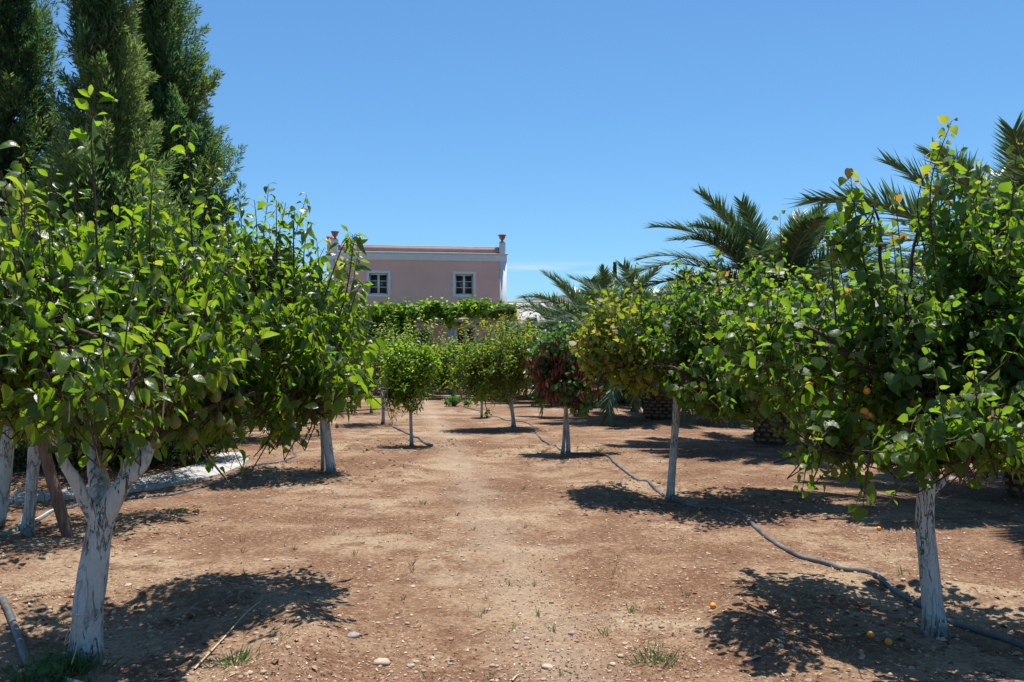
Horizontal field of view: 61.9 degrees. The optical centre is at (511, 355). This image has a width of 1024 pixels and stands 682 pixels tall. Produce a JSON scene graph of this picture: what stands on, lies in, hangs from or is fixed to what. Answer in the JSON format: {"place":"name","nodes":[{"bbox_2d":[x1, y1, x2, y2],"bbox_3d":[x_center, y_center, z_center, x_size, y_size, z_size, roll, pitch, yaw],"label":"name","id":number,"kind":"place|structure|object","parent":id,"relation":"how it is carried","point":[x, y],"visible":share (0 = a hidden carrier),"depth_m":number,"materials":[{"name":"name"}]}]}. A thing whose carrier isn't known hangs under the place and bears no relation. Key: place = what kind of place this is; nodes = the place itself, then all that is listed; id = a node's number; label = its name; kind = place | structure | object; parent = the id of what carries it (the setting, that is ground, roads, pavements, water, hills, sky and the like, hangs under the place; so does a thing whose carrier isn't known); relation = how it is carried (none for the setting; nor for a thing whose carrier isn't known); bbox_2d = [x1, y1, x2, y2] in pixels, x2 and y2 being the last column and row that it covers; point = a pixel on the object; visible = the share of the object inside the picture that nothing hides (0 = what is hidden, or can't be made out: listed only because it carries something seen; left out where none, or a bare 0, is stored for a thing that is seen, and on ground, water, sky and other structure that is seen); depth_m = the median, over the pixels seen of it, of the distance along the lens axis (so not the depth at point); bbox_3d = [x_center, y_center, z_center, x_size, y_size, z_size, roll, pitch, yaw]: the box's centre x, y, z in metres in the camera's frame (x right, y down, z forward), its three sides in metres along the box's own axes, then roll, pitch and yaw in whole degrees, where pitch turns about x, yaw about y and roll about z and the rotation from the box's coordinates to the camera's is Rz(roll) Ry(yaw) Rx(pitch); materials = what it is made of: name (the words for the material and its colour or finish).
{"place":"outdoors","nodes":[
{"label":"outdoors","id":0,"kind":"place"},
{"bbox_2d":[9,452,248,503],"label":"path","id":1,"kind":"structure","parent":0,"point":[195,472],"depth_m":11.07,"materials":[{"name":"stone"}]},
{"bbox_2d":[465,317,547,395],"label":"citrus tree","id":2,"kind":"object","parent":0,"point":[502,327],"visible":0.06,"depth_m":33.83,"materials":[{"name":"green plant"}]},
{"bbox_2d":[0,389,1023,681],"bbox_3d":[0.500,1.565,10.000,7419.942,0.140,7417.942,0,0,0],"label":"ground","id":3,"kind":"structure","parent":0,"point":[464,499],"depth_m":6.63,"materials":[{"name":"brown soil"}]},
{"bbox_2d":[0,407,14,528],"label":"pear tree","id":4,"kind":"object","parent":3,"relation":"on","point":[6,455],"visible":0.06,"depth_m":7.94,"materials":[{"name":"white plant"}]},
{"bbox_2d":[0,515,21,535],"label":"irrigation pipe","id":5,"kind":"object","parent":3,"relation":"on","point":[17,528],"visible":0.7,"depth_m":7.77,"materials":[{"name":"grey plastic"}]},
{"bbox_2d":[0,594,48,681],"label":"irrigation pipe","id":6,"kind":"object","parent":3,"relation":"on","point":[14,627],"visible":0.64,"depth_m":4.89,"materials":[{"name":"grey plastic"}]},
{"bbox_2d":[1,403,48,535],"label":"pear tree","id":7,"kind":"object","parent":3,"relation":"on","point":[30,488],"depth_m":7.67,"materials":[{"name":"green plant"}]},
{"bbox_2d":[0,0,70,250],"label":"cypress tree","id":8,"kind":"object","parent":3,"relation":"on","point":[24,44],"visible":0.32,"depth_m":14.18,"materials":[{"name":"green plant"}]},
{"bbox_2d":[0,420,73,536],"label":"timber prop","id":9,"kind":"object","parent":3,"relation":"on","point":[56,497],"visible":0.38,"depth_m":7.56,"materials":[{"name":"brown wood"}]},
{"bbox_2d":[0,642,124,681],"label":"ground cover","id":10,"kind":"object","parent":3,"relation":"on","point":[58,667],"visible":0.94,"depth_m":4.29,"materials":[{"name":"green plant"}]},
{"bbox_2d":[56,675,82,681],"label":"irrigation pipe","id":11,"kind":"object","parent":3,"relation":"on","point":[68,680],"visible":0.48,"depth_m":4.23,"materials":[{"name":"grey plastic"}]},
{"bbox_2d":[55,614,96,663],"bbox_3d":[-2.156,1.398,4.221,0.212,0.246,0.012,0,0,1],"label":"dry weed","id":12,"kind":"object","parent":3,"relation":"on","point":[74,629],"visible":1,"depth_m":4.22,"materials":[{"name":"beige plant"}]},
{"bbox_2d":[0,0,228,463],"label":"cypress tree","id":13,"kind":"object","parent":3,"relation":"on","point":[105,54],"visible":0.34,"depth_m":13.26,"materials":[{"name":"green plant"}]},
{"bbox_2d":[0,411,256,472],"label":"hedge","id":14,"kind":"object","parent":3,"relation":"on","point":[20,452],"visible":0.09,"depth_m":12.02,"materials":[{"name":"green plant"}]},
{"bbox_2d":[35,448,295,521],"bbox_3d":[-4.056,1.571,12.526,1.238,0.127,8.645,0,0,0],"label":"irrigation pipe","id":15,"kind":"object","parent":3,"relation":"on","point":[159,495],"visible":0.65,"depth_m":10.19,"materials":[{"name":"grey plastic"}]},
{"bbox_2d":[0,85,387,667],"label":"pear tree","id":16,"kind":"object","parent":3,"relation":"on","point":[94,336],"visible":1,"depth_m":4.54,"materials":[{"name":"green plant"}]},
{"bbox_2d":[129,0,269,439],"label":"cypress tree","id":17,"kind":"object","parent":3,"relation":"on","point":[182,88],"visible":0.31,"depth_m":15.69,"materials":[{"name":"green plant"}]},
{"bbox_2d":[193,585,294,669],"bbox_3d":[-1.592,1.579,5.131,0.064,0.059,1.556,0,0,4],"label":"dry stalk","id":18,"kind":"object","parent":3,"relation":"on","point":[208,653],"visible":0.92,"depth_m":4.85,"materials":[{"name":"beige plant"}]},
{"bbox_2d":[241,251,368,473],"bbox_3d":[-2.991,0.081,11.566,2.126,3.144,2.167,0,0,-15],"label":"pear tree","id":19,"kind":"object","parent":3,"relation":"on","point":[326,443],"visible":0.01,"depth_m":11.66,"materials":[{"name":"green plant"}]},
{"bbox_2d":[348,632,360,637],"bbox_3d":[-0.896,1.574,4.798,0.066,0.037,0.079,0,0,17],"label":"stone","id":20,"kind":"object","parent":3,"relation":"on","point":[353,635],"visible":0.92,"depth_m":4.79,"materials":[{"name":"white stone"}]},
{"bbox_2d":[349,340,393,423],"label":"pear tree","id":21,"kind":"object","parent":3,"relation":"on","point":[376,375],"visible":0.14,"depth_m":19.89,"materials":[{"name":"green plant"}]},
{"bbox_2d":[370,361,383,412],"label":"fruit tree","id":22,"kind":"object","parent":3,"relation":"on","point":[371,411],"visible":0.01,"depth_m":23.67,"materials":[{"name":"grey plant"}]},
{"bbox_2d":[373,658,390,665],"bbox_3d":[-0.674,1.594,4.439,0.096,0.040,0.070,0,0,8],"label":"stone","id":23,"kind":"object","parent":3,"relation":"on","point":[382,661],"visible":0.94,"depth_m":4.42,"materials":[{"name":"beige stone"}]},
{"bbox_2d":[352,314,459,380],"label":"dark tree","id":24,"kind":"object","parent":3,"relation":"on","point":[399,333],"visible":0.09,"depth_m":35.44,"materials":[{"name":"green plant"}]},
{"bbox_2d":[372,306,445,445],"bbox_3d":[-1.827,0.372,15.149,1.341,2.535,1.224,0,0,0],"label":"citrus tree","id":25,"kind":"object","parent":3,"relation":"on","point":[411,370],"visible":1,"depth_m":14.99,"materials":[{"name":"green plant"}]},
{"bbox_2d":[389,423,432,446],"bbox_3d":[-2.152,1.583,17.542,0.086,0.104,5.119,0,0,-16],"label":"irrigation pipe","id":26,"kind":"object","parent":3,"relation":"on","point":[418,437],"visible":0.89,"depth_m":16.57,"materials":[{"name":"grey plastic"}]},
{"bbox_2d":[375,325,455,395],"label":"citrus tree","id":27,"kind":"object","parent":3,"relation":"on","point":[401,335],"visible":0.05,"depth_m":33.60,"materials":[{"name":"green plant"}]},
{"bbox_2d":[325,236,507,388],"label":"house","id":28,"kind":"structure","parent":3,"relation":"on","point":[453,274],"depth_m":41.64,"materials":[{"name":"paint"}]},
{"bbox_2d":[330,231,338,238],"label":"terracotta urn","id":29,"kind":"object","parent":28,"relation":"on","point":[334,234],"visible":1,"depth_m":41.05,"materials":[{"name":"orange ceramic"}]},
{"bbox_2d":[366,270,390,296],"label":"window","id":30,"kind":"structure","parent":28,"relation":"in","point":[381,287],"depth_m":41.45,"materials":[{"name":"white glass"}]},
{"bbox_2d":[408,329,430,343],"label":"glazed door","id":31,"kind":"structure","parent":28,"relation":"in","point":[421,329],"depth_m":41.59,"materials":[{"name":"black glass"}]},
{"bbox_2d":[453,271,475,296],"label":"window","id":32,"kind":"structure","parent":28,"relation":"in","point":[464,282],"depth_m":41.98,"materials":[{"name":"white glass"}]},
{"bbox_2d":[454,324,477,345],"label":"window","id":33,"kind":"structure","parent":28,"relation":"in","point":[456,335],"depth_m":41.99,"materials":[{"name":"grey glass"}]},
{"bbox_2d":[498,234,505,242],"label":"terracotta urn","id":34,"kind":"object","parent":28,"relation":"on","point":[501,237],"visible":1,"depth_m":42.08,"materials":[{"name":"orange ceramic"}]},
{"bbox_2d":[378,315,511,393],"bbox_3d":[-3.900,-0.020,38.955,7.800,3.440,5.910,0,0,0],"label":"pergola","id":35,"kind":"object","parent":3,"relation":"on","point":[451,330],"visible":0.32,"depth_m":36.28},
{"bbox_2d":[332,295,517,339],"bbox_3d":[-3.928,-0.504,37.765,8.454,4.214,5.060,0,0,0],"label":"grape vine","id":36,"kind":"object","parent":35,"relation":"on","point":[431,309],"visible":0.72,"depth_m":35.86,"materials":[{"name":"green plant"}]},
{"bbox_2d":[419,334,479,396],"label":"fruit tree","id":37,"kind":"object","parent":3,"relation":"on","point":[448,353],"visible":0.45,"depth_m":31.51,"materials":[{"name":"green plant"}]},
{"bbox_2d":[441,394,471,406],"bbox_3d":[-1.745,1.420,27.131,0.997,0.483,0.639,0,0,0],"label":"shrub","id":38,"kind":"object","parent":3,"relation":"on","point":[452,401],"visible":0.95,"depth_m":27.05,"materials":[{"name":"green plant"}]},
{"bbox_2d":[472,390,494,417],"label":"fruit tree","id":39,"kind":"object","parent":3,"relation":"on","point":[481,409],"visible":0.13,"depth_m":22.37,"materials":[{"name":"green plant"}]},
{"bbox_2d":[442,308,551,427],"bbox_3d":[-0.274,0.273,18.703,2.465,2.754,2.279,0,0,0],"label":"pomegranate tree","id":40,"kind":"object","parent":3,"relation":"on","point":[481,370],"visible":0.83,"depth_m":18.26,"materials":[{"name":"green plant"}]},
{"bbox_2d":[488,416,532,425],"bbox_3d":[-0.005,1.597,21.079,0.246,0.049,3.512,0,0,-19],"label":"irrigation pipe","id":41,"kind":"object","parent":3,"relation":"on","point":[510,420],"visible":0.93,"depth_m":20.97,"materials":[{"name":"grey plastic"}]},
{"bbox_2d":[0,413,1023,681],"bbox_3d":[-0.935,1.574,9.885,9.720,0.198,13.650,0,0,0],"label":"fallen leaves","id":42,"kind":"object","parent":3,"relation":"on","point":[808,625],"visible":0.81,"depth_m":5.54,"materials":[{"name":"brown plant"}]},
{"bbox_2d":[511,673,523,681],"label":"dry stalk","id":43,"kind":"object","parent":3,"relation":"on","point":[513,678],"visible":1,"depth_m":4.23,"materials":[{"name":"beige plant"}]},
{"bbox_2d":[507,301,548,327],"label":"white house","id":44,"kind":"structure","parent":3,"relation":"on","point":[525,313],"depth_m":62.00,"materials":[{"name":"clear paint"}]},
{"bbox_2d":[487,295,579,400],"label":"palm tree","id":45,"kind":"object","parent":3,"relation":"on","point":[531,324],"visible":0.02,"depth_m":32.28,"materials":[{"name":"green plant"}]},
{"bbox_2d":[161,416,913,679],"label":"weeds","id":46,"kind":"object","parent":3,"relation":"on","point":[246,654],"visible":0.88,"depth_m":4.60,"materials":[{"name":"green plant"}]},
{"bbox_2d":[541,664,553,669],"bbox_3d":[0.180,1.590,4.367,0.065,0.029,0.052,0,0,-21],"label":"stone","id":47,"kind":"object","parent":3,"relation":"on","point":[546,666],"visible":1,"depth_m":4.35,"materials":[{"name":"beige stone"}]},
{"bbox_2d":[521,302,622,454],"bbox_3d":[1.012,0.379,13.674,1.830,2.533,1.928,0,0,0],"label":"judas tree","id":48,"kind":"object","parent":3,"relation":"on","point":[552,366],"visible":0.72,"depth_m":13.53,"materials":[{"name":"green plant"}]},
{"bbox_2d":[484,265,670,407],"bbox_3d":[2.989,-0.522,29.324,8.114,5.469,7.604,0,0,0],"label":"palm tree","id":49,"kind":"object","parent":3,"relation":"on","point":[604,278],"visible":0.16,"depth_m":28.36,"materials":[{"name":"green plant"}]},
{"bbox_2d":[605,381,643,403],"bbox_3d":[4.088,1.088,28.862,2.382,1.255,1.699,0,0,0],"label":"shrub","id":50,"kind":"object","parent":3,"relation":"on","point":[624,400],"visible":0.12,"depth_m":28.48,"materials":[{"name":"green plant"}]},
{"bbox_2d":[522,256,740,426],"bbox_3d":[3.504,-0.046,22.018,6.795,4.828,6.848,0,0,0],"label":"palm tree","id":51,"kind":"object","parent":3,"relation":"on","point":[659,406],"visible":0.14,"depth_m":21.25,"materials":[{"name":"green plant"}]},
{"bbox_2d":[566,210,843,500],"bbox_3d":[2.275,0.014,9.461,3.291,3.270,2.743,0,0,0],"label":"apricot tree","id":52,"kind":"object","parent":3,"relation":"on","point":[641,357],"visible":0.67,"depth_m":9.26,"materials":[{"name":"green plant"}]},
{"bbox_2d":[710,602,715,608],"bbox_3d":[1.249,1.555,5.307,0.040,0.040,0.042,42,15,-21],"label":"fallen apricot","id":53,"kind":"object","parent":3,"relation":"on","point":[712,605],"visible":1,"depth_m":5.29,"materials":[{"name":"orange food"}]},
{"bbox_2d":[611,184,930,444],"bbox_3d":[4.850,-0.664,15.417,5.554,4.628,5.524,0,0,-40],"label":"palm tree","id":54,"kind":"object","parent":3,"relation":"on","point":[802,233],"visible":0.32,"depth_m":14.70,"materials":[{"name":"green plant"}]},
{"bbox_2d":[535,430,1023,648],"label":"irrigation pipe","id":55,"kind":"object","parent":3,"relation":"on","point":[950,620],"visible":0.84,"depth_m":6.37,"materials":[{"name":"black plastic"}]},
{"bbox_2d":[701,115,1023,637],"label":"apricot tree","id":56,"kind":"object","parent":3,"relation":"on","point":[936,370],"visible":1,"depth_m":4.82,"materials":[{"name":"green plant"}]},
{"bbox_2d":[866,631,873,637],"bbox_3d":[2.052,1.597,4.885,0.042,0.040,0.040,-3,-15,38],"label":"fallen apricot","id":57,"kind":"object","parent":3,"relation":"on","point":[869,634],"visible":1,"depth_m":4.87,"materials":[{"name":"yellow food"}]},
{"bbox_2d":[884,638,891,645],"bbox_3d":[2.098,1.594,4.754,0.040,0.042,0.040,0,41,50],"label":"fallen apricot","id":58,"kind":"object","parent":3,"relation":"on","point":[888,641],"visible":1,"depth_m":4.74,"materials":[{"name":"yellow food"}]},
{"bbox_2d":[782,109,1023,497],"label":"palm tree","id":59,"kind":"object","parent":3,"relation":"on","point":[1015,487],"visible":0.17,"depth_m":9.42,"materials":[{"name":"green plant"}]},
{"bbox_2d":[0,418,1023,681],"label":"gravel","id":60,"kind":"structure","parent":0,"point":[50,610],"depth_m":5.65,"materials":[{"name":"beige stone"}]},
{"bbox_2d":[1,401,1023,681],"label":"dry grass","id":61,"kind":"structure","parent":0,"point":[557,549],"depth_m":5.93,"materials":[{"name":"plant"}]},
{"bbox_2d":[15,0,1023,310],"label":"sky","id":62,"kind":"structure","parent":0,"point":[558,128],"materials":[{"name":"blue"}]},
{"bbox_2d":[612,261,616,282],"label":"cypress tree","id":63,"kind":"object","parent":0,"point":[614,267],"visible":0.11,"depth_m":59.91,"materials":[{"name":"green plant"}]},
{"bbox_2d":[512,295,861,325],"bbox_3d":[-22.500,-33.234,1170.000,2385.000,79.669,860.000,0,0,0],"label":"hills","id":64,"kind":"structure","parent":0,"point":[566,298],"depth_m":947.67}
]}

